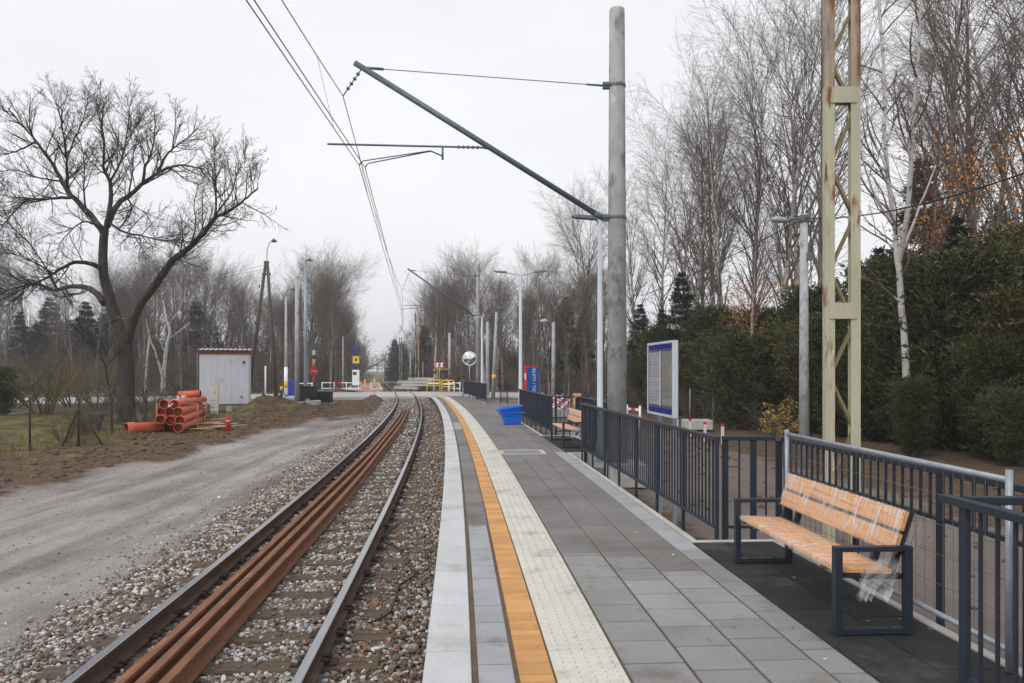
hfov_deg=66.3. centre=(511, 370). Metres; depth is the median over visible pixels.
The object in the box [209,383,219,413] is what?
electric cabinet
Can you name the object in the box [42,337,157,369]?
bare shrub
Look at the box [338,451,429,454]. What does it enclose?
sleeper
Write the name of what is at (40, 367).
bare shrub
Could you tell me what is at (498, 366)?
bare shrub
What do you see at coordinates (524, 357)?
birch tree
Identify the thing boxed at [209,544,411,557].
sleeper
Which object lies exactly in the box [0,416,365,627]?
gravel stones
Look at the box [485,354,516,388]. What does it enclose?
bare shrub
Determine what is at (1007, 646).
temporary fence
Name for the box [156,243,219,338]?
bare tree
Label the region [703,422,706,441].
stake
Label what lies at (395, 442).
sleeper
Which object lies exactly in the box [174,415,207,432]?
drain pipe
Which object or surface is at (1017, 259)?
thuja tree
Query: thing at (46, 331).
spruce tree
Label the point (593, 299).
birch tree
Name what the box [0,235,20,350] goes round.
bare tree
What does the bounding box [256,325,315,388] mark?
bare shrub
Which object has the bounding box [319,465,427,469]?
sleeper
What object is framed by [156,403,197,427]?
strap frame
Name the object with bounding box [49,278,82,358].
birch tree
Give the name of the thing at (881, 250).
spruce tree
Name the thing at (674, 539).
kerbside paving row
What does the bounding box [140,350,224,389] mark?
bare shrub
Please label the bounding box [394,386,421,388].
concrete slab
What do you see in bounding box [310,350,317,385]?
stop sign
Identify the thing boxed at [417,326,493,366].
bare shrub
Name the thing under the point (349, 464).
sleeper
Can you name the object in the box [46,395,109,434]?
bare shrub
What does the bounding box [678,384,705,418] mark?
bare shrub
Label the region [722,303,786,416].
thuja tree
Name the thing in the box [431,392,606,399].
road
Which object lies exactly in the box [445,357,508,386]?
bare shrub
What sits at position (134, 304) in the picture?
birch tree
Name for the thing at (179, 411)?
drain pipe
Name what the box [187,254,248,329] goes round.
bare tree
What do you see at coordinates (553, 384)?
street lamp
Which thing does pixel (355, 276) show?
bare tree
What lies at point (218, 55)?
sky
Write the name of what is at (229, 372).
site cabin
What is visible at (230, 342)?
bare tree
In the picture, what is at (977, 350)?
thuja tree
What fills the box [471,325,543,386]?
bare shrub
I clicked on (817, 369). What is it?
thuja tree
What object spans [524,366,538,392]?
ticket pillar
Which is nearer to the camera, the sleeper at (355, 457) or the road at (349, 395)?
the sleeper at (355, 457)
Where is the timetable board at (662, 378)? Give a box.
[647,340,677,524]
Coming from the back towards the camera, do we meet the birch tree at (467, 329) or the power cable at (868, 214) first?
the birch tree at (467, 329)
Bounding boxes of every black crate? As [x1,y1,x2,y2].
[299,386,317,401]
[318,391,338,403]
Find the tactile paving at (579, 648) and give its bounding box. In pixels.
[438,396,630,682]
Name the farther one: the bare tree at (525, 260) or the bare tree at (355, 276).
the bare tree at (355, 276)
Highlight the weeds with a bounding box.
[95,418,436,682]
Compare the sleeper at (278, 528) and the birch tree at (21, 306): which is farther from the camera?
the birch tree at (21, 306)
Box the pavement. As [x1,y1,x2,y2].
[345,382,383,391]
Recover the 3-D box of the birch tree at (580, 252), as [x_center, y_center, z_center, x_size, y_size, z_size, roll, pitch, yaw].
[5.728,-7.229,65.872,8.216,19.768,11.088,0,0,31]
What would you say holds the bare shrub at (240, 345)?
on the ground at (102, 510)
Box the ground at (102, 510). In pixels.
[0,372,1023,667]
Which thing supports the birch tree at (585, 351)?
on the ground at (102, 510)
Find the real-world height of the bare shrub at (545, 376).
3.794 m
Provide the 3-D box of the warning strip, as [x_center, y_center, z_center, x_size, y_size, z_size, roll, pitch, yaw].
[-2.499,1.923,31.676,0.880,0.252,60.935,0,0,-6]
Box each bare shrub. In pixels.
[0,333,64,390]
[0,334,20,364]
[0,334,52,364]
[0,341,86,414]
[0,356,47,384]
[0,358,51,389]
[1,352,82,408]
[14,354,95,387]
[20,328,113,406]
[32,351,84,390]
[35,350,117,389]
[35,357,114,391]
[39,404,89,442]
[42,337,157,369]
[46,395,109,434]
[49,351,168,409]
[75,345,138,389]
[83,395,158,426]
[87,349,156,397]
[90,351,162,385]
[100,336,172,387]
[112,370,198,409]
[113,366,176,391]
[114,365,149,384]
[117,352,194,389]
[136,394,174,420]
[137,348,175,388]
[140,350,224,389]
[150,334,227,387]
[151,350,198,398]
[156,336,261,385]
[157,340,220,383]
[167,334,222,384]
[174,348,269,385]
[178,347,281,387]
[185,314,279,363]
[185,330,307,388]
[196,396,222,424]
[217,341,324,369]
[251,352,316,391]
[251,360,270,387]
[251,361,299,393]
[252,351,289,391]
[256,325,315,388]
[263,344,309,387]
[263,357,326,385]
[266,351,324,384]
[281,354,340,388]
[283,335,377,386]
[283,359,324,385]
[299,348,384,384]
[300,360,327,385]
[301,336,360,387]
[314,346,351,386]
[315,344,400,385]
[406,316,473,387]
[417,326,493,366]
[417,367,433,385]
[427,348,475,386]
[432,366,483,391]
[437,335,505,379]
[437,363,489,386]
[442,355,485,391]
[443,341,512,385]
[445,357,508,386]
[452,349,527,387]
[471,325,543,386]
[472,337,543,380]
[483,346,550,379]
[484,331,516,387]
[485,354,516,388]
[485,368,518,390]
[489,339,517,385]
[490,352,562,388]
[496,363,549,390]
[498,370,544,387]
[499,360,518,389]
[503,340,562,367]
[535,339,576,390]
[540,362,561,388]
[544,363,606,400]
[554,362,629,401]
[575,369,627,404]
[577,378,606,399]
[593,378,645,407]
[629,386,647,413]
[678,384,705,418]
[694,385,720,419]
[738,398,794,432]
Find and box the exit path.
[487,402,637,426]
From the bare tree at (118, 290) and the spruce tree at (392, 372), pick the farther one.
the spruce tree at (392, 372)
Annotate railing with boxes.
[464,381,486,403]
[500,383,514,403]
[519,389,552,434]
[555,396,576,435]
[577,396,606,439]
[580,403,720,539]
[584,403,606,461]
[722,436,781,539]
[781,437,1023,627]
[939,494,1023,682]
[964,496,1023,682]
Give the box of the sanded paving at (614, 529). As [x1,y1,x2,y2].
[444,396,701,571]
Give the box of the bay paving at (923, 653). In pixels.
[542,436,1021,682]
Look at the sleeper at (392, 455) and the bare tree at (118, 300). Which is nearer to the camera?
the sleeper at (392, 455)
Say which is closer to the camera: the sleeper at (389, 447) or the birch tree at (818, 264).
the sleeper at (389, 447)
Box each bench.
[551,408,580,447]
[734,474,914,635]
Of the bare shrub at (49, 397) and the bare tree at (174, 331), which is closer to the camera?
the bare shrub at (49, 397)
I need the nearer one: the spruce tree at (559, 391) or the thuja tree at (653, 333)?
the thuja tree at (653, 333)
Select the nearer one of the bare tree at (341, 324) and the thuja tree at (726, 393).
the thuja tree at (726, 393)
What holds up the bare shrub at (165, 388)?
on the ground at (102, 510)
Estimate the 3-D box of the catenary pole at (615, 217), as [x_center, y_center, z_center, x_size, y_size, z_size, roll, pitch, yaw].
[-0.447,-2.308,14.600,5.785,8.856,0.900,0,0,0]
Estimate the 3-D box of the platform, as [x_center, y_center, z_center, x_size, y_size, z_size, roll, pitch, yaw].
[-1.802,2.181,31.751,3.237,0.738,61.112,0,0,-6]
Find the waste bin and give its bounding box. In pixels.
[282,380,299,395]
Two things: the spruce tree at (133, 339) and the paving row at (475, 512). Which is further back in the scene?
the spruce tree at (133, 339)
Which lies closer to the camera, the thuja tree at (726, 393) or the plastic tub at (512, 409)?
the plastic tub at (512, 409)
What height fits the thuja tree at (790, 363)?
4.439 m
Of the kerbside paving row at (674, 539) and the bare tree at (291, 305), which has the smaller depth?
the kerbside paving row at (674, 539)
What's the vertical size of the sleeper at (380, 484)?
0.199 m
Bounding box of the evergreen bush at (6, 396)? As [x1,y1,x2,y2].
[0,365,22,415]
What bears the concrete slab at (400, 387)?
on the running rail at (310, 667)
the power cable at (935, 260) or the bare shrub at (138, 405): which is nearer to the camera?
the power cable at (935, 260)
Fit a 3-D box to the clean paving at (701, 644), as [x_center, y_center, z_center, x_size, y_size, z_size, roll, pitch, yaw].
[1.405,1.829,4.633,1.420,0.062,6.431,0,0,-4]
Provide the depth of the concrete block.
28.60 m
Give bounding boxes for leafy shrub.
[758,398,796,435]
[760,415,798,442]
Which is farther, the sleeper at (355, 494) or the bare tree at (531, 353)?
the bare tree at (531, 353)
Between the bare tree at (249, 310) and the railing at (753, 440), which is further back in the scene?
the bare tree at (249, 310)
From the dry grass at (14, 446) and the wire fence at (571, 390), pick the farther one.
the wire fence at (571, 390)
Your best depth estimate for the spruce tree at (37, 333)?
101.75 m
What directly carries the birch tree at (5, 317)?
on the ground at (102, 510)
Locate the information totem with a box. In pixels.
[351,341,359,387]
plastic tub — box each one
[496,405,522,420]
[499,412,524,424]
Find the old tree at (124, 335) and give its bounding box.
[0,66,290,422]
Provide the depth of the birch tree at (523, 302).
98.05 m
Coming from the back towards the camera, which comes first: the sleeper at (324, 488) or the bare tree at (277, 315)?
the bare tree at (277, 315)
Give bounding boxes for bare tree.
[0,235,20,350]
[0,248,37,315]
[0,262,22,344]
[1,268,27,349]
[26,264,89,388]
[77,241,130,389]
[82,273,120,314]
[85,252,156,347]
[85,264,124,329]
[89,252,160,349]
[91,275,132,388]
[113,244,170,387]
[114,268,162,389]
[128,241,179,337]
[141,244,188,381]
[143,247,199,390]
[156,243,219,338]
[156,257,194,355]
[162,246,232,385]
[180,258,240,350]
[184,249,257,347]
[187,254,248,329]
[209,255,282,350]
[211,278,254,348]
[214,268,258,350]
[218,298,263,365]
[228,292,259,350]
[243,292,272,388]
[246,281,302,378]
[252,283,293,361]
[256,278,303,378]
[259,297,303,354]
[260,284,320,389]
[268,313,292,361]
[272,270,311,353]
[289,264,355,390]
[291,270,347,358]
[293,234,370,385]
[295,241,367,366]
[307,241,381,372]
[307,259,350,362]
[315,294,348,389]
[318,272,355,341]
[329,290,366,350]
[331,308,359,386]
[335,302,351,384]
[335,302,364,389]
[335,310,356,383]
[351,331,364,363]
[403,264,457,363]
[403,329,419,380]
[405,324,417,356]
[407,278,442,360]
[407,296,452,355]
[417,274,468,353]
[419,262,474,385]
[423,305,453,359]
[428,248,485,389]
[431,233,501,345]
[441,247,498,387]
[452,283,475,358]
[457,283,474,351]
[472,263,532,390]
[482,263,522,350]
[483,268,520,387]
[493,281,542,365]
[500,282,551,365]
[500,298,548,392]
[506,240,558,344]
[516,246,569,355]
[517,274,581,401]
[525,283,583,394]
[537,249,576,362]
[539,271,576,333]
[552,272,591,400]
[553,278,592,352]
[556,255,607,398]
[577,253,638,352]
[589,259,636,399]
[589,260,607,347]
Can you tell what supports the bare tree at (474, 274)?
on the ground at (102, 510)
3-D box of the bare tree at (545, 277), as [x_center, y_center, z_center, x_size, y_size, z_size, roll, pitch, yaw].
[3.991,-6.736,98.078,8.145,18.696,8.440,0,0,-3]
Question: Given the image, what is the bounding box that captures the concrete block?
[681,419,712,429]
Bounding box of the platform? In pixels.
[428,397,879,682]
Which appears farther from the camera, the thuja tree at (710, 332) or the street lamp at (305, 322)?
the street lamp at (305, 322)
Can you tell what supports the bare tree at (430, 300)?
on the ground at (102, 510)
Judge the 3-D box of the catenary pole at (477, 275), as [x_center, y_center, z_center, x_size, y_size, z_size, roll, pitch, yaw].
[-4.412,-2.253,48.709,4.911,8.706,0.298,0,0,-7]
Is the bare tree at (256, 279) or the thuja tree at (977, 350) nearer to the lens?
the thuja tree at (977, 350)
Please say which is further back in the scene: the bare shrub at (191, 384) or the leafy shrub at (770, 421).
the bare shrub at (191, 384)
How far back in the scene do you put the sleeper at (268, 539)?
10.29 m
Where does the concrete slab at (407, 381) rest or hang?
on the concrete slab
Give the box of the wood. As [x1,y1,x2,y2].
[0,294,771,378]
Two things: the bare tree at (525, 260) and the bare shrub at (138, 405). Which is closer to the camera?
the bare shrub at (138, 405)
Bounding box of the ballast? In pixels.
[0,398,444,682]
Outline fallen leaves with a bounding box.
[496,420,900,659]
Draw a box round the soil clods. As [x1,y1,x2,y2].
[0,393,382,488]
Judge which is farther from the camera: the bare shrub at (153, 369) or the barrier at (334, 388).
the bare shrub at (153, 369)
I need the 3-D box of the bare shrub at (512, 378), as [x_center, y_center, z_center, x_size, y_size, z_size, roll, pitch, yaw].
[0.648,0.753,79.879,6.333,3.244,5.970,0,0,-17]
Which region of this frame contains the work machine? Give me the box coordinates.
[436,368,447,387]
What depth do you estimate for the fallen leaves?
7.52 m
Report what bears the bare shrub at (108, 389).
on the ground at (102, 510)
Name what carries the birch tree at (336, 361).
on the ground at (102, 510)
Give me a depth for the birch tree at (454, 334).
110.24 m
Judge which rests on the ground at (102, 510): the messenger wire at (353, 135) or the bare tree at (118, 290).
the bare tree at (118, 290)
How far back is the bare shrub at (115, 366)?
94.91 m
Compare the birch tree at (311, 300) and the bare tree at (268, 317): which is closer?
the bare tree at (268, 317)
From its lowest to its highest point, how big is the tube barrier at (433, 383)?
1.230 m
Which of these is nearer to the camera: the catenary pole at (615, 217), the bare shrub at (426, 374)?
the catenary pole at (615, 217)
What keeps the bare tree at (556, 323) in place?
on the ground at (102, 510)
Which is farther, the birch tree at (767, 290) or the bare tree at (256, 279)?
the bare tree at (256, 279)
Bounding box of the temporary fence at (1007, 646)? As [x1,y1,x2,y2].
[785,429,1012,672]
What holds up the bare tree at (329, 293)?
on the ground at (102, 510)
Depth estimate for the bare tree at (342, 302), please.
118.06 m
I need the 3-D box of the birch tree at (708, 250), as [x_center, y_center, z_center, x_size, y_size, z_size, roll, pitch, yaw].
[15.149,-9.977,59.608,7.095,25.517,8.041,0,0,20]
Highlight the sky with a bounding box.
[0,0,1023,371]
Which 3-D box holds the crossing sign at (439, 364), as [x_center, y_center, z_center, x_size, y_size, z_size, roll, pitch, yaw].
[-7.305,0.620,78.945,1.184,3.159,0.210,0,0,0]
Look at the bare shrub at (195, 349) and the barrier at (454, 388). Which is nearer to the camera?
the barrier at (454, 388)
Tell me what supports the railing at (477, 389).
on the kerb
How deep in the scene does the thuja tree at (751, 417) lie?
31.15 m
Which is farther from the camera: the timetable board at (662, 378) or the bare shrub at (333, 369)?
the bare shrub at (333, 369)
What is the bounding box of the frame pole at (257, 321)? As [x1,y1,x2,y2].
[251,238,277,395]
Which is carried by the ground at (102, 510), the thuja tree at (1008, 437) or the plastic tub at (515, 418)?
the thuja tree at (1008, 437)
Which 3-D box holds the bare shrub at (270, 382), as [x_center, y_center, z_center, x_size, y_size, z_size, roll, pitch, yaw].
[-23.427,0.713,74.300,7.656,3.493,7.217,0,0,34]
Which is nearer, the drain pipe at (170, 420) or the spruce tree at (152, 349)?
the drain pipe at (170, 420)
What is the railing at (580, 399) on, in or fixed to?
on the ground at (102, 510)
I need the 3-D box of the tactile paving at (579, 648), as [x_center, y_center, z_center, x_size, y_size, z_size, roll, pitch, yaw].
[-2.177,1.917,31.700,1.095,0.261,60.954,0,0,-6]
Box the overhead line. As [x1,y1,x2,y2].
[122,269,262,290]
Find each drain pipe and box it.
[123,422,164,433]
[155,413,170,423]
[157,407,171,414]
[159,397,192,408]
[165,423,173,429]
[166,414,184,424]
[169,397,206,408]
[173,403,203,416]
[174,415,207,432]
[175,409,205,424]
[178,390,201,397]
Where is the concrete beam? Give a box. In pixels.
[297,400,320,405]
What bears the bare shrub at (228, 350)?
on the ground at (102, 510)
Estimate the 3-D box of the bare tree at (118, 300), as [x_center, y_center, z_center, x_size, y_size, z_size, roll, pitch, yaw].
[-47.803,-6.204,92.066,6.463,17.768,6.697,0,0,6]
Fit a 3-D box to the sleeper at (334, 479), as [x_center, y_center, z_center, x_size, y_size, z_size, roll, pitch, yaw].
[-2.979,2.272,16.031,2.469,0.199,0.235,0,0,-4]
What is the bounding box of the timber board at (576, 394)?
[573,393,580,404]
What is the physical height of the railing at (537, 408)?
1.300 m
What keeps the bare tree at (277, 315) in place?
on the ground at (102, 510)
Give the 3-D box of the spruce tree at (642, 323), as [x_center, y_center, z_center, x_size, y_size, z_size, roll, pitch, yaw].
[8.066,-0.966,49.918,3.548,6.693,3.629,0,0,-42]
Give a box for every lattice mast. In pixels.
[399,337,401,383]
[415,312,418,377]
[822,0,860,544]
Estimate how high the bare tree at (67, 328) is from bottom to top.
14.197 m
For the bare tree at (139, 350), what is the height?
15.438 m
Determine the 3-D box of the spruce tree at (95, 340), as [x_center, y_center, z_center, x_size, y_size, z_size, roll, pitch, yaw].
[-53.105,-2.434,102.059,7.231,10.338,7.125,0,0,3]
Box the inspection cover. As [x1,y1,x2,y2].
[498,449,546,454]
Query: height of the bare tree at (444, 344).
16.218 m
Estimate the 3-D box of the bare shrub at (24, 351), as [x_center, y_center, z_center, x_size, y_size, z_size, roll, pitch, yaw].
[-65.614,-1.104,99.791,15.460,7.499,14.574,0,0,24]
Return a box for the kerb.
[464,396,1021,676]
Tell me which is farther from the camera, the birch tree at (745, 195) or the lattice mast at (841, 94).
the birch tree at (745, 195)
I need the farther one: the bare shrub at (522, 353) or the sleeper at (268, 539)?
the bare shrub at (522, 353)
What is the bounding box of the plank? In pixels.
[190,424,246,428]
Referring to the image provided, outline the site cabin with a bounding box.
[197,348,251,411]
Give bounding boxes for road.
[17,392,374,404]
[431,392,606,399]
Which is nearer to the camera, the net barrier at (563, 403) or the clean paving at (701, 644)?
the clean paving at (701, 644)
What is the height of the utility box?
1.350 m
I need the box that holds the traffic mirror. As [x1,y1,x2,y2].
[462,351,475,396]
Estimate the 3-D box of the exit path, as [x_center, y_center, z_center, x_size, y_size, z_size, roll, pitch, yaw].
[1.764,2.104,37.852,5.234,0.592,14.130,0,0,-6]
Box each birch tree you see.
[0,257,33,385]
[0,261,36,366]
[0,276,17,364]
[33,282,76,372]
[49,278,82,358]
[109,253,159,389]
[115,263,154,388]
[132,246,181,390]
[136,262,180,348]
[140,283,192,391]
[166,245,208,358]
[218,278,259,350]
[226,285,267,353]
[252,294,279,349]
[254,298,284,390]
[280,247,314,364]
[286,283,312,354]
[292,254,330,385]
[309,277,343,387]
[315,293,343,389]
[319,291,344,390]
[405,312,421,361]
[409,307,432,345]
[414,314,435,373]
[416,267,459,389]
[419,290,438,354]
[420,245,473,364]
[431,290,457,354]
[443,244,484,372]
[449,254,499,380]
[455,262,501,382]
[483,269,517,389]
[507,291,542,389]
[511,269,540,365]
[517,263,563,362]
[518,277,548,361]
[528,162,626,395]
[536,281,569,375]
[542,273,572,360]
[562,278,606,396]
[563,268,607,361]
[564,267,597,381]
[566,281,603,395]
[585,160,673,345]
[590,259,626,355]
[625,14,759,317]
[626,76,784,317]
[626,134,709,328]
[641,121,748,329]
[650,66,751,313]
[666,65,751,307]
[671,0,925,319]
[691,0,865,295]
[696,14,797,309]
[703,162,807,345]
[732,0,906,305]
[817,0,963,414]
[861,26,1023,257]
[863,0,1023,240]
[867,0,1022,241]
[869,0,1023,247]
[873,0,1023,244]
[954,0,1023,211]
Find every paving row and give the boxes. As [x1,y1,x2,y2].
[432,396,487,525]
[453,423,515,682]
[555,452,699,550]
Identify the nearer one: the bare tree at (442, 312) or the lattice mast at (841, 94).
the lattice mast at (841, 94)
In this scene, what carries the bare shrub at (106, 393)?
on the ground at (102, 510)
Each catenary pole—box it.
[327,6,646,487]
[402,265,479,399]
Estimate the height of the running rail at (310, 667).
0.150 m
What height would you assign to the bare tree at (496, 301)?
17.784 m
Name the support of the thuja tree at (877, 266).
on the ground at (102, 510)
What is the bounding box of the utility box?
[461,379,464,396]
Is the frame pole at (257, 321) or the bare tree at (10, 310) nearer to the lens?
the frame pole at (257, 321)
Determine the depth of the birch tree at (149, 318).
89.66 m
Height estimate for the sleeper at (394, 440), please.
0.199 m
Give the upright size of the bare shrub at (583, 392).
3.035 m
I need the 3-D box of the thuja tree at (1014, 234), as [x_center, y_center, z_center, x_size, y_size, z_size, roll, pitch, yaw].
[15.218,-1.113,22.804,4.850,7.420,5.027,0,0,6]
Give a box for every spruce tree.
[0,311,38,388]
[18,323,51,387]
[32,297,67,358]
[47,319,94,388]
[62,301,96,371]
[77,314,117,387]
[88,287,155,383]
[134,326,160,379]
[151,318,185,386]
[168,302,215,388]
[207,323,224,350]
[383,340,406,381]
[387,342,412,378]
[407,325,433,380]
[542,296,580,394]
[563,313,595,396]
[627,304,650,404]
[644,271,697,414]
[655,309,668,327]
[842,246,893,436]
[885,153,956,258]
[932,215,974,442]
[984,204,1014,243]
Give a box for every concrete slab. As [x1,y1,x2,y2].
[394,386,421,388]
[395,386,419,389]
[397,380,421,382]
[404,384,430,385]
[409,381,432,382]
[415,378,437,379]
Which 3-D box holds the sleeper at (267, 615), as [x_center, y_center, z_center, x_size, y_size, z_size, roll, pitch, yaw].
[-2.334,2.264,7.138,2.469,0.199,0.235,0,0,-4]
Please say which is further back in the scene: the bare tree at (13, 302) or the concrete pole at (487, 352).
the bare tree at (13, 302)
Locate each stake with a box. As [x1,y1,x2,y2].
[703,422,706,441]
[721,424,723,444]
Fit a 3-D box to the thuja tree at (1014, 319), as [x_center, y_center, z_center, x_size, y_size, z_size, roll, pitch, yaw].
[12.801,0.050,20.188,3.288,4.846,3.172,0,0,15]
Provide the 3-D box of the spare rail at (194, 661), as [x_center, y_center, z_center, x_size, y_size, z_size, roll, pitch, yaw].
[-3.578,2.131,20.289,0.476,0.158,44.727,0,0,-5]
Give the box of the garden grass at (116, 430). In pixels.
[0,395,260,451]
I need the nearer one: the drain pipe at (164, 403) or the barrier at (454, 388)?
the drain pipe at (164, 403)
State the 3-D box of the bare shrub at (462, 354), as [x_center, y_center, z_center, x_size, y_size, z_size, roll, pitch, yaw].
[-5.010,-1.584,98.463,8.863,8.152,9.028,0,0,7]
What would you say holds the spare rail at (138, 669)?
on the sleeper
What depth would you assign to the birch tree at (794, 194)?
38.97 m
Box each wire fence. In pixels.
[0,386,178,450]
[539,382,606,401]
[689,389,790,426]
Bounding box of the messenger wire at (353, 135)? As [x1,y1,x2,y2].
[281,0,402,349]
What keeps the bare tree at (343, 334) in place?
on the ground at (102, 510)
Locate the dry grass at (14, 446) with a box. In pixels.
[0,410,252,458]
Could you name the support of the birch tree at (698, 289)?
on the ground at (102, 510)
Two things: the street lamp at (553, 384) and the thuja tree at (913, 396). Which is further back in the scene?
the street lamp at (553, 384)
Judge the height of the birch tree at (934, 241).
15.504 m
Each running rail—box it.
[61,374,397,682]
[291,375,422,682]
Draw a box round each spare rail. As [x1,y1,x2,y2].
[113,408,403,682]
[135,408,405,682]
[158,409,408,682]
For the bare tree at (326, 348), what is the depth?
93.62 m
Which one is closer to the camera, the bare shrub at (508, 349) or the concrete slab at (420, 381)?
the concrete slab at (420, 381)
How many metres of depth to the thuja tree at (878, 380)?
23.11 m
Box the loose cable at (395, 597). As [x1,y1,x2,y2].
[368,523,417,623]
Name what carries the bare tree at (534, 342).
on the ground at (102, 510)
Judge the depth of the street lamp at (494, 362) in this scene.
61.90 m
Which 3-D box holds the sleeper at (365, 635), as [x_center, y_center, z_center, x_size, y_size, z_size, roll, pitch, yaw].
[-2.262,2.265,6.505,2.469,0.199,0.235,0,0,-4]
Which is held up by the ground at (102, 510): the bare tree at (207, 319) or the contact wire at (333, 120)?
the bare tree at (207, 319)
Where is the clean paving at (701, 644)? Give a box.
[562,550,878,682]
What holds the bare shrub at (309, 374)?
on the ground at (102, 510)
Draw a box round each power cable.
[641,172,1023,295]
[810,222,1023,298]
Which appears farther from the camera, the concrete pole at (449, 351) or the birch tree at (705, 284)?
the concrete pole at (449, 351)
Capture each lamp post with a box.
[466,315,491,399]
[494,270,546,388]
[571,214,602,461]
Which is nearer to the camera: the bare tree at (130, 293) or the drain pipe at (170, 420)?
the drain pipe at (170, 420)
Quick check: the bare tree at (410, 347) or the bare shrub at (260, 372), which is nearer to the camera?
the bare shrub at (260, 372)
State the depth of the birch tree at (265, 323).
107.18 m
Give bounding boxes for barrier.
[322,382,370,391]
[426,380,440,391]
[441,380,453,392]
[449,382,460,393]
[553,395,570,409]
[627,405,640,416]
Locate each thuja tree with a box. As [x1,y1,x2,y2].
[627,347,646,409]
[632,323,680,404]
[678,338,702,416]
[678,339,717,419]
[680,301,741,406]
[691,322,751,421]
[693,325,778,429]
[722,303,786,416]
[736,358,759,425]
[738,332,798,429]
[758,280,847,428]
[768,318,821,432]
[780,310,867,436]
[821,322,887,440]
[835,245,939,437]
[846,278,951,445]
[868,239,1023,451]
[882,374,949,456]
[913,236,1023,392]
[937,213,1023,371]
[938,276,1023,457]
[939,331,1023,459]
[966,381,1023,466]
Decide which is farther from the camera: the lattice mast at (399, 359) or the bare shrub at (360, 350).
the lattice mast at (399, 359)
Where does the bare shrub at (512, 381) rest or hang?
on the ground at (102, 510)
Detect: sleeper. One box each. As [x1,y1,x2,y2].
[33,654,379,682]
[80,627,389,649]
[110,604,392,625]
[142,586,398,603]
[166,569,403,586]
[189,556,408,569]
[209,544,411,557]
[223,534,414,545]
[233,524,414,535]
[248,516,417,524]
[257,509,418,517]
[269,501,420,509]
[278,495,423,502]
[285,490,423,497]
[293,485,425,490]
[300,480,425,485]
[304,476,426,481]
[311,472,427,477]
[316,468,428,473]
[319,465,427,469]
[322,462,427,466]
[329,459,429,462]
[334,456,427,459]
[337,453,429,456]
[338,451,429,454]
[343,449,430,451]
[345,446,427,449]
[348,444,424,447]
[350,442,429,444]
[352,440,431,442]
[355,439,426,441]
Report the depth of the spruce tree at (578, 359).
63.75 m
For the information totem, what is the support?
on the pavement
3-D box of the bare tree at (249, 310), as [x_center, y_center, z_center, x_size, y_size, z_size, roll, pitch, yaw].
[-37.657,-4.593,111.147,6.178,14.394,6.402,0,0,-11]
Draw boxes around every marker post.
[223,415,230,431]
[280,385,282,396]
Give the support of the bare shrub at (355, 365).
on the ground at (102, 510)
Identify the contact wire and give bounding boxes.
[246,0,402,358]
[254,0,403,357]
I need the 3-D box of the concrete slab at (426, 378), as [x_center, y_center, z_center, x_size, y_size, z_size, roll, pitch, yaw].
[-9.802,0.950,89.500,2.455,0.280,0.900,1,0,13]
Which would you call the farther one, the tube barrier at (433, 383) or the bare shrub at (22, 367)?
the bare shrub at (22, 367)
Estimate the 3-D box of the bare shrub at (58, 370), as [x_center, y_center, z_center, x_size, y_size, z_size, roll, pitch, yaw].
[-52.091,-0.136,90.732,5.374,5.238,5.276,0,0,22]
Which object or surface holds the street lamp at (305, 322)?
on the ground at (102, 510)
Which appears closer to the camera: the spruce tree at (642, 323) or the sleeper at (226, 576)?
the sleeper at (226, 576)
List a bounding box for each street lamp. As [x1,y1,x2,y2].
[284,287,294,396]
[304,258,312,385]
[491,307,503,398]
[540,319,555,400]
[771,213,814,457]
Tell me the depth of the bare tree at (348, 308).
118.29 m
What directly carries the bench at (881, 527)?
on the bay paving at (923, 653)
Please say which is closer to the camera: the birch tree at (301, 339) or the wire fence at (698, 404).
the wire fence at (698, 404)
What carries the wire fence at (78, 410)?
on the ground at (102, 510)
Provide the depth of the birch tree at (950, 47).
36.96 m
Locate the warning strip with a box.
[435,396,555,682]
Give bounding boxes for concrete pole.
[294,276,299,401]
[342,336,343,390]
[448,333,450,390]
[486,322,488,395]
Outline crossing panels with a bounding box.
[375,392,437,399]
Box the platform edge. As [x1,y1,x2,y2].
[422,396,471,682]
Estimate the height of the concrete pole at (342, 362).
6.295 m
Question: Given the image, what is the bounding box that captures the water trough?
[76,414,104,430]
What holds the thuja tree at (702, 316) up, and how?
on the ground at (102, 510)
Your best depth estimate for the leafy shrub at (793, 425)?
23.97 m
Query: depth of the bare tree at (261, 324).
98.29 m
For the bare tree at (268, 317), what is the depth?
110.85 m
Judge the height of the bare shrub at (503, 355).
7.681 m
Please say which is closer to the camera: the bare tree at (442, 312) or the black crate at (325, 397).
the black crate at (325, 397)
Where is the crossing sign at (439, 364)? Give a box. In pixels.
[434,361,444,379]
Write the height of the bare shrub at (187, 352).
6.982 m
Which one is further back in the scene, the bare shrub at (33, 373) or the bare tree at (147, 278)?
the bare tree at (147, 278)

